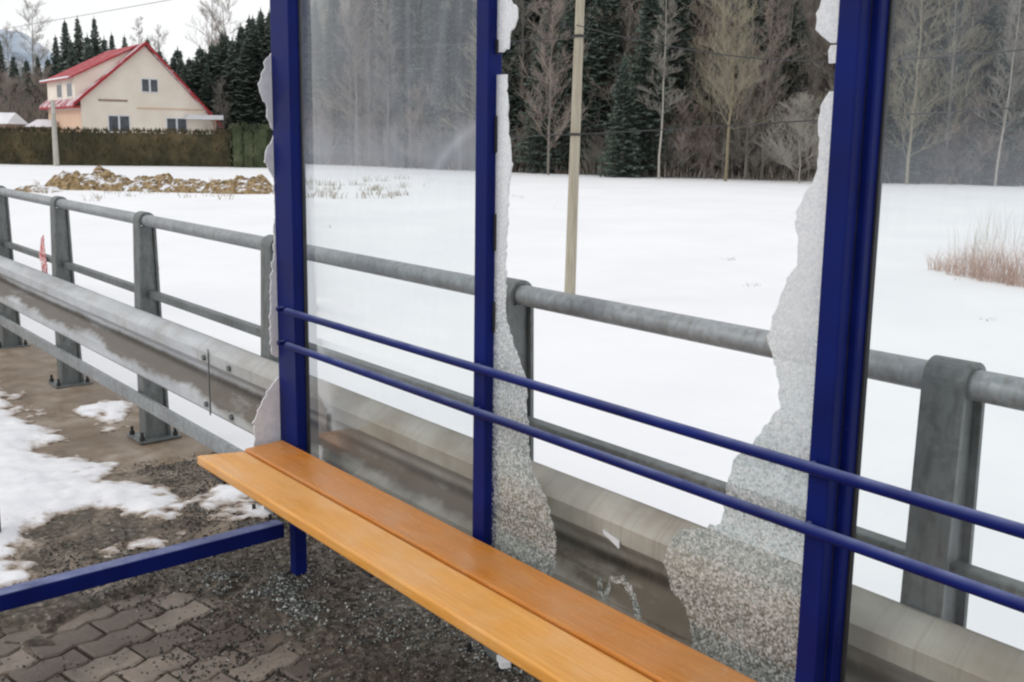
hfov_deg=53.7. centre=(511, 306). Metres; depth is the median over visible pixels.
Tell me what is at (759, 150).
bare bush
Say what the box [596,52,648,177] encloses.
spruce tree
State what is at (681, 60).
spruce tree
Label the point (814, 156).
bare bush
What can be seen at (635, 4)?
spruce tree
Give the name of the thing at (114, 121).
window
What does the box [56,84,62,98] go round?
window frame
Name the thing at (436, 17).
spruce tree
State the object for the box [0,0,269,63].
sky
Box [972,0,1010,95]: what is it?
spruce tree
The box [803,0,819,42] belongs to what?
bare tree
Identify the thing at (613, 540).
sticker
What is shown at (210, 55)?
spruce tree
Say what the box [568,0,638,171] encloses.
bare tree
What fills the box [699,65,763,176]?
bare tree
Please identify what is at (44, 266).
barrier tape
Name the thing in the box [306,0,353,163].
spruce tree
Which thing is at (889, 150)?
bare bush
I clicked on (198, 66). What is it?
spruce tree
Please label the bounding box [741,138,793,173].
bare bush
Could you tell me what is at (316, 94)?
spruce tree
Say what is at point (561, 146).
bare bush
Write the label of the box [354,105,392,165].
bare bush
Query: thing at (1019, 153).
bare bush
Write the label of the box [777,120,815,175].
bare bush
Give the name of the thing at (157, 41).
bare tree
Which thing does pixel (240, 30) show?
spruce tree
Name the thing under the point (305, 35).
spruce tree
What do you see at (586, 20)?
bare tree
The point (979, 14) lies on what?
bare tree
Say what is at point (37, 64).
spruce tree
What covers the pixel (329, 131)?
bare bush
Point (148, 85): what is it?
window
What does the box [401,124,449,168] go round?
bare bush
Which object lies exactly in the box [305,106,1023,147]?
power line
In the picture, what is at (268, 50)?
spruce tree
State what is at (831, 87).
bare tree
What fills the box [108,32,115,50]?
spruce tree
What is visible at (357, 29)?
spruce tree
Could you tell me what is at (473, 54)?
bare tree
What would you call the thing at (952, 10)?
spruce tree
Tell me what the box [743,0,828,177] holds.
bare tree
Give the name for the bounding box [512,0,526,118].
spruce tree
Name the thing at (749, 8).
spruce tree
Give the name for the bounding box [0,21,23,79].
bare tree
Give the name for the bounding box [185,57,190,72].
spruce tree
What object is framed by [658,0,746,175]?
bare tree
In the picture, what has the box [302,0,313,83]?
spruce tree
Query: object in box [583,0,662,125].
tree
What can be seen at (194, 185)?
earth mound
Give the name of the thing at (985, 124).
bare bush
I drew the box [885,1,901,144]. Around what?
spruce tree
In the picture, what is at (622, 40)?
spruce tree
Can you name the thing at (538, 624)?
bench
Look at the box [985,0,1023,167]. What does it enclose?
bare tree
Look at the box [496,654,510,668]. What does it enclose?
snow clod
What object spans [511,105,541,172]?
bare bush
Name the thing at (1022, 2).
spruce tree
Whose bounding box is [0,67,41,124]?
bare tree
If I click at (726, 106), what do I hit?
bare tree
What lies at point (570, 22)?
spruce tree
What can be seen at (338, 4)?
spruce tree
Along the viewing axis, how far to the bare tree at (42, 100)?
112.79 m
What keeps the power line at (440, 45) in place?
attached to the utility pole at (571, 236)
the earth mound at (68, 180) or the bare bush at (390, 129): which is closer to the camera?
the earth mound at (68, 180)
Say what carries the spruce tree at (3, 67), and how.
on the snow field
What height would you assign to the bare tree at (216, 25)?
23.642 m
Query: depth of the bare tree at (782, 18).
72.14 m
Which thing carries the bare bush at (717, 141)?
on the snow field
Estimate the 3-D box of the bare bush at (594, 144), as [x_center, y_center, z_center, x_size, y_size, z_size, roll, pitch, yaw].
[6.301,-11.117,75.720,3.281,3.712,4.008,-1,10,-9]
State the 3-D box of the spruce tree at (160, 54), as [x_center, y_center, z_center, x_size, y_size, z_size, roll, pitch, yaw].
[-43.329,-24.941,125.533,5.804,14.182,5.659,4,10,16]
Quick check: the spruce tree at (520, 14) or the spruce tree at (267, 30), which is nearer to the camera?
the spruce tree at (520, 14)
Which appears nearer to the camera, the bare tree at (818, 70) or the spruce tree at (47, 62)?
the bare tree at (818, 70)
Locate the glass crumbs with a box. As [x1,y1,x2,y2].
[155,487,533,681]
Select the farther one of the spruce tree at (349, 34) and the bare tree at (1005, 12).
the spruce tree at (349, 34)
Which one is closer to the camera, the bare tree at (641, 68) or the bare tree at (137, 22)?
the bare tree at (641, 68)
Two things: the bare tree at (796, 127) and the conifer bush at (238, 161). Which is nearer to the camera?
the bare tree at (796, 127)
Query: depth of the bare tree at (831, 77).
71.40 m
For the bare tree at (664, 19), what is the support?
on the snow field
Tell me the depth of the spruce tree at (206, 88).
100.27 m
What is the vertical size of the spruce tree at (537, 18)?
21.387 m
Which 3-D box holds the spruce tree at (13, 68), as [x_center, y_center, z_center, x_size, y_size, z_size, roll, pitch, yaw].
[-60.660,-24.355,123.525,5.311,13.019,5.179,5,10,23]
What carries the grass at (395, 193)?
on the snow field
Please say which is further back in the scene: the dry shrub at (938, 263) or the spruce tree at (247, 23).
the spruce tree at (247, 23)
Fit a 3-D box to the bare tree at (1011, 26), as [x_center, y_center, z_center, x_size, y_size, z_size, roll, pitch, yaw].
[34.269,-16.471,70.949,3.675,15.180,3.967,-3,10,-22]
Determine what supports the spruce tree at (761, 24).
on the snow field
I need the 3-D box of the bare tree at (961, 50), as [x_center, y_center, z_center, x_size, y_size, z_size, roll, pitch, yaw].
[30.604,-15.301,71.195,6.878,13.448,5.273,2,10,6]
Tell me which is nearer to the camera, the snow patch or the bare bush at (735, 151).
the snow patch
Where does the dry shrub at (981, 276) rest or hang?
on the snow field
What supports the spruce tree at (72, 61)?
on the snow field
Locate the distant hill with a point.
(16, 37)
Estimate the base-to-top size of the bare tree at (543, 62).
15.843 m
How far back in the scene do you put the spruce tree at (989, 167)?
67.42 m
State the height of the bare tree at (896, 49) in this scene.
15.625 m
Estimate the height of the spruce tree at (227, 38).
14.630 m
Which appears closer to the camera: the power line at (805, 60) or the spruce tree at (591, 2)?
the power line at (805, 60)
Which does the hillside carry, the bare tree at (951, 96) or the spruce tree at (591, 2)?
the spruce tree at (591, 2)
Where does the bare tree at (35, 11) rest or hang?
on the snow field
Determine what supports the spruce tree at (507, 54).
on the snow field
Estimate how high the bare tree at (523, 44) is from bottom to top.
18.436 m
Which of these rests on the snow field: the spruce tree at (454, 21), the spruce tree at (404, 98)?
the spruce tree at (404, 98)
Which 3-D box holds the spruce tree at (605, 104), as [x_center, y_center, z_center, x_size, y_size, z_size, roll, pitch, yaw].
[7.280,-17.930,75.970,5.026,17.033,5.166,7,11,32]
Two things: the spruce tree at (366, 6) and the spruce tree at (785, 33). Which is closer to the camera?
the spruce tree at (785, 33)
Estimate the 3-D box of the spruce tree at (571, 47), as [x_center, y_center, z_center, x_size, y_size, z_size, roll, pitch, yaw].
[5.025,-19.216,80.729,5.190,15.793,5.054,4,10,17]
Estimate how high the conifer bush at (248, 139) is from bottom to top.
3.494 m
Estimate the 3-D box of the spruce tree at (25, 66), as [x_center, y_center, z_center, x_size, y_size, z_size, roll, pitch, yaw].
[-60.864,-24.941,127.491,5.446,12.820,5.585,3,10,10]
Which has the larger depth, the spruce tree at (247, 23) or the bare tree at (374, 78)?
the spruce tree at (247, 23)
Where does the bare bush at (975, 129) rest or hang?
on the snow field
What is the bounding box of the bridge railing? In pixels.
[0,185,1023,681]
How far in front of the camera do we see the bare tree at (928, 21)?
69.94 m
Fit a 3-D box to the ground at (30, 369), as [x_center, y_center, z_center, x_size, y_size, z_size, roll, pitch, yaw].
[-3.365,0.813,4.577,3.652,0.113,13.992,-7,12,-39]
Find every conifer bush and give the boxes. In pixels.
[228,121,248,166]
[240,125,256,167]
[249,122,271,167]
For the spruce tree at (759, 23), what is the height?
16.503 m
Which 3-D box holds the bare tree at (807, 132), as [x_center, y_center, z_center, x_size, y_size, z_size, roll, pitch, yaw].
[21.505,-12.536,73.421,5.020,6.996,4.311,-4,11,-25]
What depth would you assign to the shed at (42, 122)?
98.56 m
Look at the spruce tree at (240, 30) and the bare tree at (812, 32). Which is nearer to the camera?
the bare tree at (812, 32)
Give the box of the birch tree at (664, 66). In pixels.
[635,0,688,178]
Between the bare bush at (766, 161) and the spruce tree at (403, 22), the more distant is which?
the spruce tree at (403, 22)
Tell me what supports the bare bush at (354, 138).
on the snow field
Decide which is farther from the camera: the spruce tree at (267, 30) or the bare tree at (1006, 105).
the spruce tree at (267, 30)
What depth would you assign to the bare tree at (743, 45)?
67.30 m
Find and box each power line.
[2,0,167,29]
[303,36,576,51]
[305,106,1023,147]
[576,24,1023,61]
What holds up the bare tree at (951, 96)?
on the snow field
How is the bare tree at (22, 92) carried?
on the snow field
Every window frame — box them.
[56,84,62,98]
[66,82,72,97]
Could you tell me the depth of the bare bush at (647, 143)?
73.23 m
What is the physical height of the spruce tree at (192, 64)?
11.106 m
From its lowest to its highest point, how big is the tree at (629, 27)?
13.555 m
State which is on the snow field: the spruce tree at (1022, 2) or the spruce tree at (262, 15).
the spruce tree at (262, 15)
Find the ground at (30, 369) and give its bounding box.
[0,338,540,681]
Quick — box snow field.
[0,164,1023,649]
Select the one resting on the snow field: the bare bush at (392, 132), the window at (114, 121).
the bare bush at (392, 132)
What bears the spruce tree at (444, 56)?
on the snow field
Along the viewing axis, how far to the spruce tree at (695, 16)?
75.48 m
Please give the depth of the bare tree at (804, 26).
75.03 m
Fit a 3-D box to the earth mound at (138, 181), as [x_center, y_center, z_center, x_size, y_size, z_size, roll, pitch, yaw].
[-18.565,-5.950,49.433,3.740,0.871,2.640,1,10,0]
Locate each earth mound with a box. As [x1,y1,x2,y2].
[14,185,61,191]
[44,165,129,189]
[95,175,153,191]
[135,173,188,191]
[169,179,221,192]
[204,174,273,193]
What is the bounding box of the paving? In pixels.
[0,581,316,681]
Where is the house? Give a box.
[39,41,223,133]
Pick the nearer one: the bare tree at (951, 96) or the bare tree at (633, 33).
the bare tree at (951, 96)
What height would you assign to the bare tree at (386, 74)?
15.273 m
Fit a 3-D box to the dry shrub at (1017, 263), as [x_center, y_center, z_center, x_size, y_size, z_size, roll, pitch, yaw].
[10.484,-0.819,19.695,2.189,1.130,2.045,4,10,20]
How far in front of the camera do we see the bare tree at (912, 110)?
66.21 m
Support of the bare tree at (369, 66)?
on the snow field
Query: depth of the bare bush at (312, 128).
92.29 m
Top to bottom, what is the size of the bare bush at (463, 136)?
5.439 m
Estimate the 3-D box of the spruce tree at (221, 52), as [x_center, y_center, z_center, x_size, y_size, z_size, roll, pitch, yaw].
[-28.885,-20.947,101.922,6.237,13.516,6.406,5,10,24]
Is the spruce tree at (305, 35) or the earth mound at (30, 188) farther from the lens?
the spruce tree at (305, 35)
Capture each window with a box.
[107,115,129,131]
[140,78,157,92]
[166,117,186,130]
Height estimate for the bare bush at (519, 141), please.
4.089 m
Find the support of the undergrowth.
on the snow field
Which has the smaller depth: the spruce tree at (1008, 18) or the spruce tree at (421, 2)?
the spruce tree at (1008, 18)
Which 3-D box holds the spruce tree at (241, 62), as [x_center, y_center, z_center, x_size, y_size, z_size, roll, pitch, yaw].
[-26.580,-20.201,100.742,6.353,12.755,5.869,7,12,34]
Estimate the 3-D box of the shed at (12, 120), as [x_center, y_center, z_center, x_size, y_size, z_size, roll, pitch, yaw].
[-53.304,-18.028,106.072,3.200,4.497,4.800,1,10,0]
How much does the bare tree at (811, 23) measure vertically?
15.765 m
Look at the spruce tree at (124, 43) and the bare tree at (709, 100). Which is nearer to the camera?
the bare tree at (709, 100)
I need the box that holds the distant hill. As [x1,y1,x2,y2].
[0,30,62,116]
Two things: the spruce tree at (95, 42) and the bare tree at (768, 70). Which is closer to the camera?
the bare tree at (768, 70)
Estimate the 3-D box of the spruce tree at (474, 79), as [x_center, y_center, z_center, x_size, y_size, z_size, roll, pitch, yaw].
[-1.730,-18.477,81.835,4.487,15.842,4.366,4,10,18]
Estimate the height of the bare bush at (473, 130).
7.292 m
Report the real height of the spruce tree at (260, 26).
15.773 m
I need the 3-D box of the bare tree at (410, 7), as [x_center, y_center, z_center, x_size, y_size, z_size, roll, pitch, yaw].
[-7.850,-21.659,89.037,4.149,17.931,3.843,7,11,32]
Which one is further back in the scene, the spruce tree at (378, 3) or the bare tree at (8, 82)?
the bare tree at (8, 82)
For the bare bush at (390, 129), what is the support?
on the snow field
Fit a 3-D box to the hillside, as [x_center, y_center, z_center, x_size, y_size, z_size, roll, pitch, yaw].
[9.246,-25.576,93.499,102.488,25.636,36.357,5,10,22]
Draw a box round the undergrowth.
[305,144,1022,185]
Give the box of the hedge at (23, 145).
[0,125,233,166]
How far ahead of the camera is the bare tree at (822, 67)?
70.57 m
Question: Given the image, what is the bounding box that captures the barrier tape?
[39,235,47,273]
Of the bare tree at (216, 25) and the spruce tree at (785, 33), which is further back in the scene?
the bare tree at (216, 25)
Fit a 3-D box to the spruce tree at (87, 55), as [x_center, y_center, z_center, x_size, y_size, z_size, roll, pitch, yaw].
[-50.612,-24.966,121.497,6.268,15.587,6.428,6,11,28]
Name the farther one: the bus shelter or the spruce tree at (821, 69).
the spruce tree at (821, 69)
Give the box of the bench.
[197,440,756,681]
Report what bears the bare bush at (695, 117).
on the snow field
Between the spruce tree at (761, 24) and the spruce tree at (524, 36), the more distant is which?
the spruce tree at (524, 36)
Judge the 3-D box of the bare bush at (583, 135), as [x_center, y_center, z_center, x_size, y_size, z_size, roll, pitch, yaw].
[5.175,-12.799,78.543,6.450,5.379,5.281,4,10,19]
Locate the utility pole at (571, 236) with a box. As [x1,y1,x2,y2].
[563,0,584,293]
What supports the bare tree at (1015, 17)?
on the hillside
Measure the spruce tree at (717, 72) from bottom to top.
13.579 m
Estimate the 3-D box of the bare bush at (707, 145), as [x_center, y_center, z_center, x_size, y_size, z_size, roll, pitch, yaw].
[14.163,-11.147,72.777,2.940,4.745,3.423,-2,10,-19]
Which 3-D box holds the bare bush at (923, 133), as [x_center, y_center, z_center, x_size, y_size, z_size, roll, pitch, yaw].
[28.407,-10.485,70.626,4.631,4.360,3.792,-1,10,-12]
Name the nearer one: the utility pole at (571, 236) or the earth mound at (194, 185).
the utility pole at (571, 236)
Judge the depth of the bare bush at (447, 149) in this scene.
83.80 m
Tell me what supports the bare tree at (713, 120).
on the snow field
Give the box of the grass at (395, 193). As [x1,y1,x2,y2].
[20,173,1023,320]
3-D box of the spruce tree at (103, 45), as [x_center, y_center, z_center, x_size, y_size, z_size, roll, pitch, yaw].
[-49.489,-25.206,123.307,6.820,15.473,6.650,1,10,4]
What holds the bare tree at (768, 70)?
on the snow field
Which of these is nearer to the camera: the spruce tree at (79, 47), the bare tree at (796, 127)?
the bare tree at (796, 127)
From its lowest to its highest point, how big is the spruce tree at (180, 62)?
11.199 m
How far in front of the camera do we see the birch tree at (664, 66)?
68.66 m
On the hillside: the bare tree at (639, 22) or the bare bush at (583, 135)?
the bare tree at (639, 22)
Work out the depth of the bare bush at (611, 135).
75.02 m
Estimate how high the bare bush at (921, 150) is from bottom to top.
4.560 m
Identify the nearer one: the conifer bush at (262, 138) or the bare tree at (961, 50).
the bare tree at (961, 50)
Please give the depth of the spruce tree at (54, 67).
130.18 m
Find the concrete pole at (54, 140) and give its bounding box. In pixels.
[50,100,59,165]
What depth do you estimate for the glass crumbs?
3.38 m
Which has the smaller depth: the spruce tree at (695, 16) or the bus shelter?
the bus shelter
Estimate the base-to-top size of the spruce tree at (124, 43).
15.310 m
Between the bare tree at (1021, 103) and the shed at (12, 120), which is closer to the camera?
the bare tree at (1021, 103)
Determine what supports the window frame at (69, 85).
in the house
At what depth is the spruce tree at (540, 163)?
77.35 m
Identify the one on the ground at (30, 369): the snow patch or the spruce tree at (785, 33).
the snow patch
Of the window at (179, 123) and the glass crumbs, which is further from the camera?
the window at (179, 123)
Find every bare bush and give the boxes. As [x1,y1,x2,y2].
[304,105,325,161]
[305,90,353,164]
[313,96,358,162]
[342,115,368,163]
[345,114,386,161]
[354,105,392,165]
[378,109,428,167]
[381,113,430,161]
[384,113,402,161]
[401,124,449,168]
[426,112,457,166]
[438,132,468,167]
[440,115,475,168]
[461,99,513,155]
[509,127,535,170]
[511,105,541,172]
[552,130,569,154]
[553,112,600,157]
[579,134,614,174]
[591,128,628,171]
[595,107,636,162]
[607,116,663,152]
[638,113,690,171]
[646,133,697,177]
[648,91,721,175]
[664,97,723,177]
[686,120,731,175]
[689,113,750,173]
[694,121,764,176]
[710,118,789,179]
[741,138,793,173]
[767,138,804,176]
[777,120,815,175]
[804,110,818,162]
[806,127,817,173]
[883,122,920,180]
[884,127,942,170]
[901,127,939,176]
[920,84,1019,182]
[920,132,982,181]
[959,102,1023,184]
[981,122,1023,183]
[1006,118,1023,174]
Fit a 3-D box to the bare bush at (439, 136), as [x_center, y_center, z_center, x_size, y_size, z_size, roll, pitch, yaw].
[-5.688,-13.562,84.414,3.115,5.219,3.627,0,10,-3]
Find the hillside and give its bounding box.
[304,0,1023,183]
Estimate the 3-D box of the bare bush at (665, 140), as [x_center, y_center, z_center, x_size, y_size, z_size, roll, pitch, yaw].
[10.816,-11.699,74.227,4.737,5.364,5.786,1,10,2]
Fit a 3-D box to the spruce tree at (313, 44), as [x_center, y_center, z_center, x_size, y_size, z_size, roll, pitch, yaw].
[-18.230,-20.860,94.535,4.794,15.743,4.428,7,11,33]
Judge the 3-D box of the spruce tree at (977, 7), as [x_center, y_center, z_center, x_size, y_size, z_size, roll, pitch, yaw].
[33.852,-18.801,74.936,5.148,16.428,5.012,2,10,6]
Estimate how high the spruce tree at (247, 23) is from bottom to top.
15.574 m
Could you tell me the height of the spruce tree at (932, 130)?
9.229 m
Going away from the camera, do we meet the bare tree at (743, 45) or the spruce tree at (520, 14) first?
the bare tree at (743, 45)
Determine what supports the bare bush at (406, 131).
on the snow field
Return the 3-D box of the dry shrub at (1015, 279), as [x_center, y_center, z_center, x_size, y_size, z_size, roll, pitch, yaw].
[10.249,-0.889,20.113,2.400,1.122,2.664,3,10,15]
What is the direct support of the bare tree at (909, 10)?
on the snow field
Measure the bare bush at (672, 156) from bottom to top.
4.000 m
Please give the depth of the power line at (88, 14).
26.37 m
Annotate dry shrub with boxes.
[926,237,997,277]
[926,249,968,271]
[953,234,1022,283]
[974,239,1023,286]
[1010,241,1023,286]
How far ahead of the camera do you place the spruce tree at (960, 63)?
68.69 m
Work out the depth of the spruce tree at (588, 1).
80.01 m
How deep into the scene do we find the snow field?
18.39 m
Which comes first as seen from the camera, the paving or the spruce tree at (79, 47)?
the paving
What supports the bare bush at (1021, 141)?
on the snow field
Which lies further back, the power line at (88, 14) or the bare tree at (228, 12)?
the bare tree at (228, 12)
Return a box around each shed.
[0,112,27,128]
[25,119,58,131]
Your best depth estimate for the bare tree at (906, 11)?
70.70 m
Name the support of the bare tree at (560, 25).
on the hillside
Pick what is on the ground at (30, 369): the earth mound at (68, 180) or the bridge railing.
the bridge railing
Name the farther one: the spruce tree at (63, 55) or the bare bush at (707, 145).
the spruce tree at (63, 55)
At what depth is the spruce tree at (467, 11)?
85.09 m
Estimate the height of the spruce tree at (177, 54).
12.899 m
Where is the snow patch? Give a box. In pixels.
[0,381,277,587]
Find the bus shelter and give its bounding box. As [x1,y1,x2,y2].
[0,0,1023,681]
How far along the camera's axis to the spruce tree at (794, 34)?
72.15 m
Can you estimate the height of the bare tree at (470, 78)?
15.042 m
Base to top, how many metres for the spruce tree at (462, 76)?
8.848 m
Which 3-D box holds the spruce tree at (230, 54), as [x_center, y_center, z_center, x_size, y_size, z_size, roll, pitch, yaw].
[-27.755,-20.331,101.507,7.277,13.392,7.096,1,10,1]
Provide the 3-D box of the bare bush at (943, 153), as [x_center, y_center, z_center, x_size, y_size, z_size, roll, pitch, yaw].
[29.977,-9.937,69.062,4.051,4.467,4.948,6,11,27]
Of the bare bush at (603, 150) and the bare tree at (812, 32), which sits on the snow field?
the bare bush at (603, 150)
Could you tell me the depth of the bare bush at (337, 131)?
91.82 m
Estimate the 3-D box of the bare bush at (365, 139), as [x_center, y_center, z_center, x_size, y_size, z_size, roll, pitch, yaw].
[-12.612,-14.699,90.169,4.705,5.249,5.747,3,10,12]
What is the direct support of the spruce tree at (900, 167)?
on the snow field
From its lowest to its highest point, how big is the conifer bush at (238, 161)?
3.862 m
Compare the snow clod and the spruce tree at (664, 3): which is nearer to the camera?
the snow clod
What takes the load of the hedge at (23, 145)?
on the snow field
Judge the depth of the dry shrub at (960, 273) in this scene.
21.49 m
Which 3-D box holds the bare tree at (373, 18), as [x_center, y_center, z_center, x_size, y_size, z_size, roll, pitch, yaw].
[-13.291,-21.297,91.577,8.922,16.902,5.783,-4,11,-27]
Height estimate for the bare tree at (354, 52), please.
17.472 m
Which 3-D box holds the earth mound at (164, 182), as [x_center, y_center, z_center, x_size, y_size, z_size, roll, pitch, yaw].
[-16.647,-5.914,48.921,3.520,1.025,2.420,1,10,0]
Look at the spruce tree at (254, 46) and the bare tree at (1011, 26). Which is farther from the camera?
the spruce tree at (254, 46)
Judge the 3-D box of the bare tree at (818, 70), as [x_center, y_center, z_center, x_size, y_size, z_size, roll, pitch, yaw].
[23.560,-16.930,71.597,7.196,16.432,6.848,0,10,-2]
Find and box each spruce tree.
[0,41,14,112]
[8,55,31,127]
[19,61,42,122]
[33,56,47,119]
[34,56,53,118]
[50,36,62,74]
[55,19,75,72]
[62,39,78,70]
[72,17,85,63]
[80,34,94,62]
[90,18,101,56]
[98,38,109,53]
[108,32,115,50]
[121,34,127,47]
[157,46,163,58]
[170,46,187,72]
[176,58,185,77]
[178,63,192,90]
[185,45,215,110]
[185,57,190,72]
[188,58,195,84]
[197,43,220,105]
[198,61,220,129]
[210,32,237,128]
[210,37,251,129]
[220,22,264,128]
[224,30,229,57]
[224,39,272,136]
[225,14,272,136]
[243,16,261,84]
[248,27,272,139]
[256,6,264,25]
[256,13,266,58]
[261,10,269,108]
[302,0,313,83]
[303,0,325,161]
[303,18,312,151]
[304,64,328,163]
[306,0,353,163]
[311,0,359,163]
[339,0,381,152]
[340,0,369,135]
[351,0,380,131]
[361,0,407,128]
[372,0,426,153]
[389,70,424,167]
[390,0,432,114]
[402,0,458,160]
[422,2,465,169]
[436,0,475,132]
[444,68,473,167]
[449,0,476,141]
[463,55,511,161]
[502,27,530,171]
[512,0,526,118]
[512,0,535,86]
[512,0,539,161]
[513,7,567,173]
[527,0,562,99]
[537,0,590,172]
[553,0,588,105]
[557,52,600,173]
[559,0,593,55]
[580,0,630,166]
[583,0,604,131]
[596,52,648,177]
[597,0,633,164]
[614,0,675,176]
[622,0,643,52]
[636,0,702,165]
[649,0,710,176]
[685,0,725,151]
[701,0,737,163]
[704,0,739,126]
[725,0,766,119]
[729,0,795,174]
[746,1,781,93]
[755,0,810,105]
[761,0,817,179]
[807,26,834,112]
[882,44,934,183]
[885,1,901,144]
[888,0,942,123]
[910,62,945,181]
[917,0,978,148]
[925,51,976,183]
[950,0,1008,175]
[956,35,1023,185]
[958,0,984,68]
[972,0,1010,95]
[1000,0,1016,42]
[1010,1,1023,124]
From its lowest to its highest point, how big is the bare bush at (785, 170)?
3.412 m
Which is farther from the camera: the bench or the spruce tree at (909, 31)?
the spruce tree at (909, 31)
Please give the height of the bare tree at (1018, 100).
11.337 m
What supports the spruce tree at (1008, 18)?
on the hillside
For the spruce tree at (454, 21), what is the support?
on the hillside
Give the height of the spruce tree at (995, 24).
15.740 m
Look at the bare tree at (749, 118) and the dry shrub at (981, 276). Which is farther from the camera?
the bare tree at (749, 118)
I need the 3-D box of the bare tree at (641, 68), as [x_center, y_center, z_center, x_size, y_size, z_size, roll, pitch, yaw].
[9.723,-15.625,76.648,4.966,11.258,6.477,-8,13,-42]
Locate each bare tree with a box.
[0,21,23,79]
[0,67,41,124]
[9,66,36,128]
[11,0,53,73]
[14,65,51,122]
[130,17,148,43]
[147,24,168,64]
[186,0,227,55]
[199,0,244,44]
[206,76,242,130]
[310,0,392,165]
[311,9,327,68]
[322,0,391,149]
[346,21,399,164]
[356,0,408,161]
[369,0,403,166]
[394,77,450,168]
[395,0,429,111]
[426,0,518,133]
[463,19,505,122]
[502,0,542,171]
[514,0,594,174]
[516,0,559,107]
[532,0,566,96]
[551,0,599,119]
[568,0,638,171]
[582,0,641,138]
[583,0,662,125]
[624,12,640,86]
[627,0,651,67]
[629,0,711,176]
[631,27,658,144]
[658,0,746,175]
[676,0,759,177]
[685,0,743,164]
[695,0,781,180]
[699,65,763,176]
[702,0,753,178]
[708,0,795,179]
[730,0,808,179]
[739,0,818,171]
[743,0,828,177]
[754,93,819,182]
[761,0,835,177]
[771,86,824,178]
[774,0,833,86]
[793,12,835,124]
[800,0,820,92]
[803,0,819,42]
[803,0,891,111]
[807,33,836,116]
[817,72,892,103]
[885,0,917,177]
[886,0,969,184]
[887,11,930,123]
[888,0,953,166]
[889,0,956,180]
[890,0,1007,183]
[915,0,981,131]
[947,0,1007,112]
[968,0,1023,185]
[973,0,1022,81]
[973,32,1023,179]
[980,26,1023,183]
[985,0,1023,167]
[1006,0,1021,45]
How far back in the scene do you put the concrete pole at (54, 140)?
79.97 m
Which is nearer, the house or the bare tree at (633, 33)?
the bare tree at (633, 33)
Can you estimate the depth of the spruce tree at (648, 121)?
72.03 m
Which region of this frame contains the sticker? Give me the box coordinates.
[603,529,619,548]
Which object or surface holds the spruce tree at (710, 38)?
on the hillside
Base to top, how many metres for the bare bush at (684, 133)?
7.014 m
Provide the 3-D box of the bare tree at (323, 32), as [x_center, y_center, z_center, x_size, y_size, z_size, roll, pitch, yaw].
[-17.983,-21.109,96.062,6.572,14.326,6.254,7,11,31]
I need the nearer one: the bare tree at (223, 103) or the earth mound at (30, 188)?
the earth mound at (30, 188)
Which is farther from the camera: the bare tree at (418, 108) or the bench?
the bare tree at (418, 108)
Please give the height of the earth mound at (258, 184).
1.075 m
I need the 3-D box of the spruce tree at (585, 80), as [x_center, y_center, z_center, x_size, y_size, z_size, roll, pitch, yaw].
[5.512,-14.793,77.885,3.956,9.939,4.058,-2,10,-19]
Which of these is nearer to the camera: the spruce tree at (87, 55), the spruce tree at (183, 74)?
the spruce tree at (183, 74)

